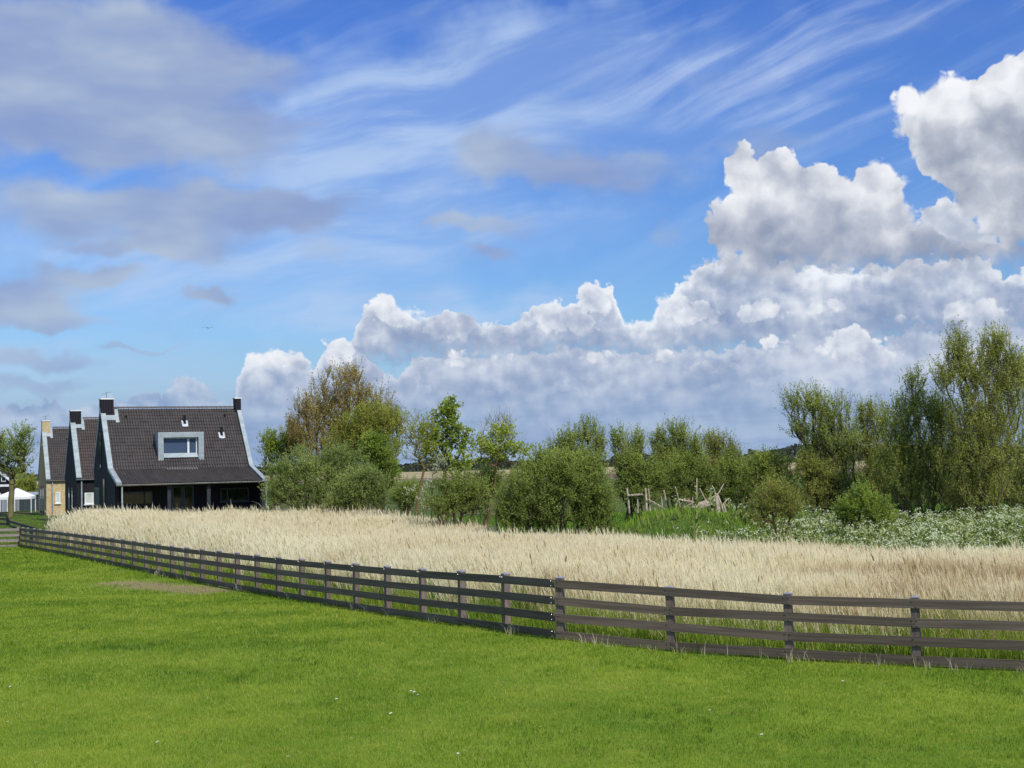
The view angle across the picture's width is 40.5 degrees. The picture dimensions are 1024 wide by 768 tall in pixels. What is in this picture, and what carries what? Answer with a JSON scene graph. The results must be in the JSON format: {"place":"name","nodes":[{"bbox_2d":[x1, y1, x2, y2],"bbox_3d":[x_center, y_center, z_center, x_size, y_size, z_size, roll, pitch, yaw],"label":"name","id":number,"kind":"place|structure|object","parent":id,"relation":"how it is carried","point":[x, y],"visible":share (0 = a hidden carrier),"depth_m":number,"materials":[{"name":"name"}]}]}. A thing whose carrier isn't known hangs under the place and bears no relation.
{"place":"outdoors","nodes":[
{"label":"outdoors","id":0,"kind":"place"},
{"bbox_2d":[0,456,1020,669],"bbox_3d":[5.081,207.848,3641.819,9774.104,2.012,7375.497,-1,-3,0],"label":"ground","id":1,"kind":"structure","parent":0,"point":[45,519],"depth_m":100.69,"materials":[{"name":"green plant"}]},
{"bbox_2d":[0,493,14,511],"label":"garden screen","id":2,"kind":"object","parent":1,"relation":"on","point":[4,505],"visible":0.35,"depth_m":121.68,"materials":[{"name":"white fabric"}]},
{"bbox_2d":[0,527,19,547],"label":"rail fence","id":3,"kind":"object","parent":1,"relation":"on","point":[17,529],"visible":0.9,"depth_m":77.51,"materials":[{"name":"grey wood"}]},
{"bbox_2d":[0,466,26,493],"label":"barn","id":4,"kind":"structure","parent":1,"relation":"on","point":[4,485],"depth_m":149.82,"materials":[{"name":"wood"}]},
{"bbox_2d":[0,488,35,511],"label":"gazebo","id":5,"kind":"object","parent":1,"relation":"on","point":[20,494],"visible":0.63,"depth_m":117.67,"materials":[{"name":"white fabric"}]},
{"bbox_2d":[0,513,36,540],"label":"rail fence","id":6,"kind":"object","parent":1,"relation":"on","point":[8,521],"visible":0.6,"depth_m":88.56,"materials":[{"name":"brown wood"}]},
{"bbox_2d":[0,418,41,516],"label":"pollard tree","id":7,"kind":"object","parent":1,"relation":"on","point":[21,447],"visible":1,"depth_m":106.68,"materials":[{"name":"green plant"}]},
{"bbox_2d":[15,471,37,491],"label":"shrub","id":8,"kind":"object","parent":1,"relation":"on","point":[29,484],"visible":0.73,"depth_m":129.47,"materials":[{"name":"green plant"}]},
{"bbox_2d":[15,492,37,510],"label":"garden shed","id":9,"kind":"structure","parent":1,"relation":"on","point":[22,504],"depth_m":123.69,"materials":[{"name":"metal"}]},
{"bbox_2d":[16,499,18,510],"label":"door","id":10,"kind":"structure","parent":9,"relation":"in","point":[17,500],"depth_m":123.55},
{"bbox_2d":[38,416,68,515],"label":"house","id":11,"kind":"structure","parent":1,"relation":"on","point":[51,472],"depth_m":109.54,"materials":[{"name":"brick"}]},
{"bbox_2d":[40,486,41,512],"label":"window","id":12,"kind":"structure","parent":11,"relation":"in","point":[40,486],"depth_m":111.52,"materials":[{"name":"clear glass"}]},
{"bbox_2d":[42,486,43,513],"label":"window","id":13,"kind":"structure","parent":11,"relation":"in","point":[42,486],"depth_m":109.64,"materials":[{"name":"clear glass"}]},
{"bbox_2d":[54,492,60,503],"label":"window","id":14,"kind":"structure","parent":11,"relation":"in","point":[57,494],"depth_m":108.17,"materials":[{"name":"white paint"}]},
{"bbox_2d":[64,410,98,518],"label":"house","id":15,"kind":"structure","parent":1,"relation":"on","point":[79,464],"depth_m":93.01,"materials":[{"name":"brown tile"}]},
{"bbox_2d":[68,487,69,514],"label":"window","id":16,"kind":"structure","parent":15,"relation":"in","point":[68,487],"depth_m":94.91,"materials":[{"name":"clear glass"}]},
{"bbox_2d":[71,488,72,511],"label":"window","id":17,"kind":"structure","parent":15,"relation":"in","point":[71,488],"depth_m":93.30,"materials":[{"name":"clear glass"}]},
{"bbox_2d":[84,493,93,504],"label":"window","id":18,"kind":"structure","parent":15,"relation":"in","point":[89,497],"depth_m":91.21,"materials":[{"name":"white glass"}]},
{"bbox_2d":[93,392,266,513],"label":"house","id":19,"kind":"structure","parent":1,"relation":"on","point":[171,459],"depth_m":80.89,"materials":[{"name":"tile"}]},
{"bbox_2d":[94,487,99,508],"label":"door","id":20,"kind":"structure","parent":19,"relation":"in","point":[96,490],"depth_m":83.31,"materials":[{"name":"grey glass"}]},
{"bbox_2d":[99,433,101,467],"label":"window","id":21,"kind":"structure","parent":19,"relation":"in","point":[99,433],"depth_m":81.80,"materials":[{"name":"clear glass"}]},
{"bbox_2d":[102,478,104,503],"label":"window","id":22,"kind":"structure","parent":19,"relation":"in","point":[103,479],"depth_m":80.61,"materials":[{"name":"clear glass"}]},
{"bbox_2d":[123,491,154,506],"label":"window","id":23,"kind":"structure","parent":19,"relation":"in","point":[130,498],"depth_m":78.38,"materials":[{"name":"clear glass"}]},
{"bbox_2d":[171,486,182,512],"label":"door","id":24,"kind":"structure","parent":19,"relation":"in","point":[176,491],"depth_m":79.24,"materials":[{"name":"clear glass"}]},
{"bbox_2d":[183,485,193,513],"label":"door","id":25,"kind":"structure","parent":19,"relation":"in","point":[188,490],"depth_m":79.49,"materials":[{"name":"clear glass"}]},
{"bbox_2d":[219,487,249,502],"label":"window","id":26,"kind":"structure","parent":19,"relation":"in","point":[239,494],"depth_m":80.61,"materials":[{"name":"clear glass"}]},
{"bbox_2d":[256,424,312,508],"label":"shrub","id":27,"kind":"object","parent":1,"relation":"on","point":[273,443],"visible":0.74,"depth_m":89.65,"materials":[{"name":"green plant"}]},
{"bbox_2d":[20,527,555,637],"bbox_3d":[-13.325,6.563,51.287,0.182,2.474,60.112,0,-4,-28],"label":"rail fence","id":28,"kind":"object","parent":1,"relation":"on","point":[506,596],"visible":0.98,"depth_m":33.88,"materials":[{"name":"brown wood"}]},
{"bbox_2d":[284,387,323,508],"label":"willow tree","id":29,"kind":"object","parent":1,"relation":"on","point":[296,430],"visible":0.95,"depth_m":87.89,"materials":[{"name":"green plant"}]},
{"bbox_2d":[257,435,379,510],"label":"shrub","id":30,"kind":"object","parent":1,"relation":"on","point":[303,472],"visible":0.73,"depth_m":70.47,"materials":[{"name":"green plant"}]},
{"bbox_2d":[277,356,404,507],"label":"willow tree","id":31,"kind":"object","parent":1,"relation":"on","point":[347,394],"visible":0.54,"depth_m":91.74,"materials":[{"name":"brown plant"}]},
{"bbox_2d":[320,459,398,514],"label":"shrub","id":32,"kind":"object","parent":1,"relation":"on","point":[355,490],"visible":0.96,"depth_m":66.52,"materials":[{"name":"green plant"}]},
{"bbox_2d":[319,393,410,509],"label":"willow tree","id":33,"kind":"object","parent":1,"relation":"on","point":[382,421],"visible":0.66,"depth_m":83.49,"materials":[{"name":"green plant"}]},
{"bbox_2d":[356,429,404,513],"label":"willow tree","id":34,"kind":"object","parent":1,"relation":"on","point":[381,454],"visible":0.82,"depth_m":75.59,"materials":[{"name":"green plant"}]},
{"bbox_2d":[386,473,424,515],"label":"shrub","id":35,"kind":"object","parent":1,"relation":"on","point":[400,499],"visible":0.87,"depth_m":65.67,"materials":[{"name":"green plant"}]},
{"bbox_2d":[392,406,446,517],"bbox_3d":[-3.972,4.312,61.789,2.591,6.757,1.605,-2,-3,13],"label":"sapling tree","id":36,"kind":"object","parent":1,"relation":"on","point":[416,444],"visible":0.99,"depth_m":61.86,"materials":[{"name":"green plant"}]},
{"bbox_2d":[402,449,448,522],"bbox_3d":[-3.397,4.909,54.972,1.912,4.642,1.157,-1,-3,0],"label":"silver sapling","id":37,"kind":"object","parent":1,"relation":"on","point":[433,472],"visible":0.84,"depth_m":54.84,"materials":[{"name":"grey plant"}]},
{"bbox_2d":[414,393,479,521],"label":"poplar tree","id":38,"kind":"object","parent":1,"relation":"on","point":[451,428],"visible":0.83,"depth_m":69.73,"materials":[{"name":"green plant"}]},
{"bbox_2d":[418,464,495,525],"bbox_3d":[-2.048,5.035,52.834,3.129,4.067,1.979,-1,-3,0],"label":"shrub","id":39,"kind":"object","parent":1,"relation":"on","point":[455,496],"visible":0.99,"depth_m":52.66,"materials":[{"name":"green plant"}]},
{"bbox_2d":[462,461,507,526],"bbox_3d":[-1.368,5.607,63.813,2.343,4.322,2.281,-4,-4,41],"label":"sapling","id":40,"kind":"object","parent":1,"relation":"on","point":[487,472],"visible":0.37,"depth_m":63.74,"materials":[{"name":"green plant"}]},
{"bbox_2d":[471,406,526,530],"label":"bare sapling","id":41,"kind":"object","parent":1,"relation":"on","point":[498,417],"visible":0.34,"depth_m":66.96,"materials":[{"name":"green plant"}]},
{"bbox_2d":[465,415,536,526],"bbox_3d":[-0.447,4.509,62.819,3.341,6.334,1.837,-1,-3,0],"label":"poplar tree","id":42,"kind":"object","parent":1,"relation":"on","point":[490,448],"visible":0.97,"depth_m":62.82,"materials":[{"name":"green plant"}]},
{"bbox_2d":[0,534,1023,669],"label":"reed shoots","id":43,"kind":"object","parent":1,"relation":"on","point":[840,647],"visible":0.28,"depth_m":24.91,"materials":[{"name":"beige plant"}]},
{"bbox_2d":[502,452,537,533],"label":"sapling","id":44,"kind":"object","parent":1,"relation":"on","point":[516,473],"visible":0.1,"depth_m":64.69,"materials":[{"name":"green plant"}]},
{"bbox_2d":[27,443,1022,480],"bbox_3d":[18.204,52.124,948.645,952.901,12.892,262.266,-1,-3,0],"label":"woods","id":45,"kind":"object","parent":1,"relation":"on","point":[412,467],"visible":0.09,"depth_m":834.92,"materials":[{"name":"green plant"}]},
{"bbox_2d":[44,500,1023,657],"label":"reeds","id":46,"kind":"object","parent":1,"relation":"on","point":[371,538],"visible":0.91,"depth_m":32.91,"materials":[{"name":"beige plant"}]},
{"bbox_2d":[489,435,627,535],"bbox_3d":[1.637,4.267,48.792,4.966,4.897,3.137,-1,-3,0],"label":"shrub","id":47,"kind":"object","parent":1,"relation":"on","point":[567,467],"visible":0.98,"depth_m":48.49,"materials":[{"name":"green plant"}]},
{"bbox_2d":[536,411,612,532],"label":"willow tree","id":48,"kind":"object","parent":1,"relation":"on","point":[586,435],"visible":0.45,"depth_m":65.73,"materials":[{"name":"green plant"}]},
{"bbox_2d":[605,418,651,524],"bbox_3d":[5.440,4.474,63.820,2.292,5.874,2.202,-1,-3,0],"label":"willow tree","id":49,"kind":"object","parent":1,"relation":"on","point":[635,445],"visible":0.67,"depth_m":63.80,"materials":[{"name":"green plant"}]},
{"bbox_2d":[612,448,676,519],"bbox_3d":[5.917,5.079,63.234,3.070,4.441,2.493,0,-4,-25],"label":"thicket","id":50,"kind":"object","parent":1,"relation":"on","point":[651,475],"visible":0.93,"depth_m":63.10,"materials":[{"name":"green plant"}]},
{"bbox_2d":[626,488,666,512],"bbox_3d":[5.826,5.010,59.747,1.782,1.102,0.206,-1,-3,0],"label":"broken fence","id":51,"kind":"object","parent":1,"relation":"on","point":[646,499],"visible":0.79,"depth_m":59.77,"materials":[{"name":"grey wood"}]},
{"bbox_2d":[647,413,709,510],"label":"willow tree","id":52,"kind":"object","parent":1,"relation":"on","point":[673,438],"visible":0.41,"depth_m":65.74,"materials":[{"name":"green plant"}]},
{"bbox_2d":[653,447,732,511],"bbox_3d":[8.361,5.065,64.426,3.630,4.305,3.001,-1,-3,0],"label":"thicket","id":53,"kind":"object","parent":1,"relation":"on","point":[706,473],"visible":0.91,"depth_m":64.11,"materials":[{"name":"green plant"}]},
{"bbox_2d":[675,484,728,512],"bbox_3d":[8.138,4.907,59.360,2.323,1.249,0.935,-1,-3,0],"label":"collapsed shelter","id":54,"kind":"object","parent":1,"relation":"on","point":[705,502],"visible":0.86,"depth_m":59.04,"materials":[{"name":"grey wood"}]},
{"bbox_2d":[694,426,748,515],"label":"willow tree","id":55,"kind":"object","parent":1,"relation":"on","point":[716,444],"visible":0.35,"depth_m":66.70,"materials":[{"name":"green plant"}]},
{"bbox_2d":[717,445,764,525],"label":"thicket","id":56,"kind":"object","parent":1,"relation":"on","point":[736,481],"visible":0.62,"depth_m":65.10,"materials":[{"name":"green plant"}]},
{"bbox_2d":[734,444,799,531],"bbox_3d":[11.511,4.715,61.721,3.053,4.206,2.430,-1,-3,0],"label":"shrub","id":57,"kind":"object","parent":1,"relation":"on","point":[764,462],"visible":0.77,"depth_m":61.68,"materials":[{"name":"green plant"}]},
{"bbox_2d":[740,471,809,538],"bbox_3d":[9.078,4.527,47.791,2.428,3.103,1.631,-1,-3,0],"label":"shrub","id":58,"kind":"object","parent":1,"relation":"on","point":[767,499],"visible":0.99,"depth_m":47.72,"materials":[{"name":"green plant"}]},
{"bbox_2d":[554,576,1023,669],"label":"rail fence","id":59,"kind":"object","parent":1,"relation":"on","point":[789,636],"visible":0.95,"depth_m":23.01,"materials":[{"name":"brown wood"}]},
{"bbox_2d":[787,443,844,517],"bbox_3d":[13.197,4.600,60.391,3.061,4.114,2.337,-1,-3,0],"label":"thicket","id":60,"kind":"object","parent":1,"relation":"on","point":[820,486],"visible":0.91,"depth_m":60.13,"materials":[{"name":"green plant"}]},
{"bbox_2d":[773,376,868,515],"bbox_3d":[13.610,3.153,60.860,4.141,7.062,2.772,-1,-3,0],"label":"willow tree","id":61,"kind":"object","parent":1,"relation":"on","point":[822,439],"visible":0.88,"depth_m":60.70,"materials":[{"name":"green plant"}]},
{"bbox_2d":[655,486,1023,554],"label":"cow parsley","id":62,"kind":"object","parent":1,"relation":"on","point":[995,528],"visible":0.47,"depth_m":46.73,"materials":[{"name":"green plant"}]},
{"bbox_2d":[829,477,898,532],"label":"shrub","id":63,"kind":"object","parent":1,"relation":"on","point":[876,508],"visible":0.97,"depth_m":47.64,"materials":[{"name":"green plant"}]},
{"bbox_2d":[846,391,895,504],"bbox_3d":[16.842,3.553,63.886,2.811,6.451,2.447,-1,-3,0],"label":"willow tree","id":64,"kind":"object","parent":1,"relation":"on","point":[862,417],"visible":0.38,"depth_m":63.75,"materials":[{"name":"green plant"}]},
{"bbox_2d":[866,447,927,514],"bbox_3d":[17.230,4.556,60.943,2.812,4.052,2.518,0,-4,-26],"label":"thicket","id":65,"kind":"object","parent":1,"relation":"on","point":[881,487],"visible":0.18,"depth_m":60.81,"materials":[{"name":"green plant"}]},
{"bbox_2d":[868,360,967,519],"bbox_3d":[17.051,2.622,57.861,3.914,7.515,3.482,0,-4,-31],"label":"willow tree","id":66,"kind":"object","parent":1,"relation":"on","point":[904,455],"visible":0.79,"depth_m":57.66,"materials":[{"name":"green plant"}]},
{"bbox_2d":[924,462,998,514],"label":"thicket","id":67,"kind":"object","parent":1,"relation":"on","point":[958,495],"visible":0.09,"depth_m":61.31,"materials":[{"name":"green plant"}]},
{"bbox_2d":[925,314,1023,520],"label":"willow tree","id":68,"kind":"object","parent":1,"relation":"on","point":[982,426],"visible":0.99,"depth_m":55.73,"materials":[{"name":"green plant"}]},
{"bbox_2d":[991,448,1023,510],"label":"thicket","id":69,"kind":"object","parent":1,"relation":"on","point":[1007,499],"visible":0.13,"depth_m":61.95,"materials":[{"name":"green plant"}]},
{"bbox_2d":[1000,344,1023,507],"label":"willow tree","id":70,"kind":"object","parent":1,"relation":"on","point":[1021,470],"visible":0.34,"depth_m":58.88,"materials":[{"name":"green plant"}]},
{"bbox_2d":[0,502,1022,542],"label":"rough grass","id":71,"kind":"structure","parent":0,"point":[652,514],"depth_m":57.79,"materials":[{"name":"green plant"}]},
{"bbox_2d":[674,497,693,509],"bbox_3d":[7.421,5.187,59.705,0.864,0.660,0.273,-1,-3,0],"label":"broken fence","id":72,"kind":"object","parent":71,"relation":"on","point":[684,500],"visible":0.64,"depth_m":59.76,"materials":[{"name":"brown wood"}]},
{"bbox_2d":[0,542,1023,767],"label":"lawn","id":73,"kind":"structure","parent":0,"point":[155,737],"depth_m":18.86,"materials":[{"name":"green plant"}]},
{"bbox_2d":[98,561,1023,672],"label":"dry tufts","id":74,"kind":"object","parent":73,"relation":"on","point":[163,575],"visible":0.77,"depth_m":23.87,"materials":[{"name":"beige plant"}]},
{"bbox_2d":[0,0,1023,473],"label":"sky","id":75,"kind":"structure","parent":0,"point":[549,212],"materials":[{"name":"blue"}]},
{"bbox_2d":[37,464,1019,488],"bbox_3d":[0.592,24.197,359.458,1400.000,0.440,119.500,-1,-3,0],"label":"ploughed field","id":76,"kind":"structure","parent":0,"point":[611,476],"depth_m":374.79,"materials":[{"name":"soil"}]},
{"bbox_2d":[37,459,1022,484],"bbox_3d":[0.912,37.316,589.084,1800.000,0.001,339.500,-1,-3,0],"label":"stubble field","id":77,"kind":"structure","parent":0,"point":[419,474],"depth_m":562.50,"materials":[{"name":"beige plant"}]},
{"bbox_2d":[270,470,1016,495],"bbox_3d":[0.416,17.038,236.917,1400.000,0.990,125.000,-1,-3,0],"label":"meadow","id":78,"kind":"structure","parent":0,"point":[794,477],"depth_m":208.35,"materials":[{"name":"green plant"}]}
]}

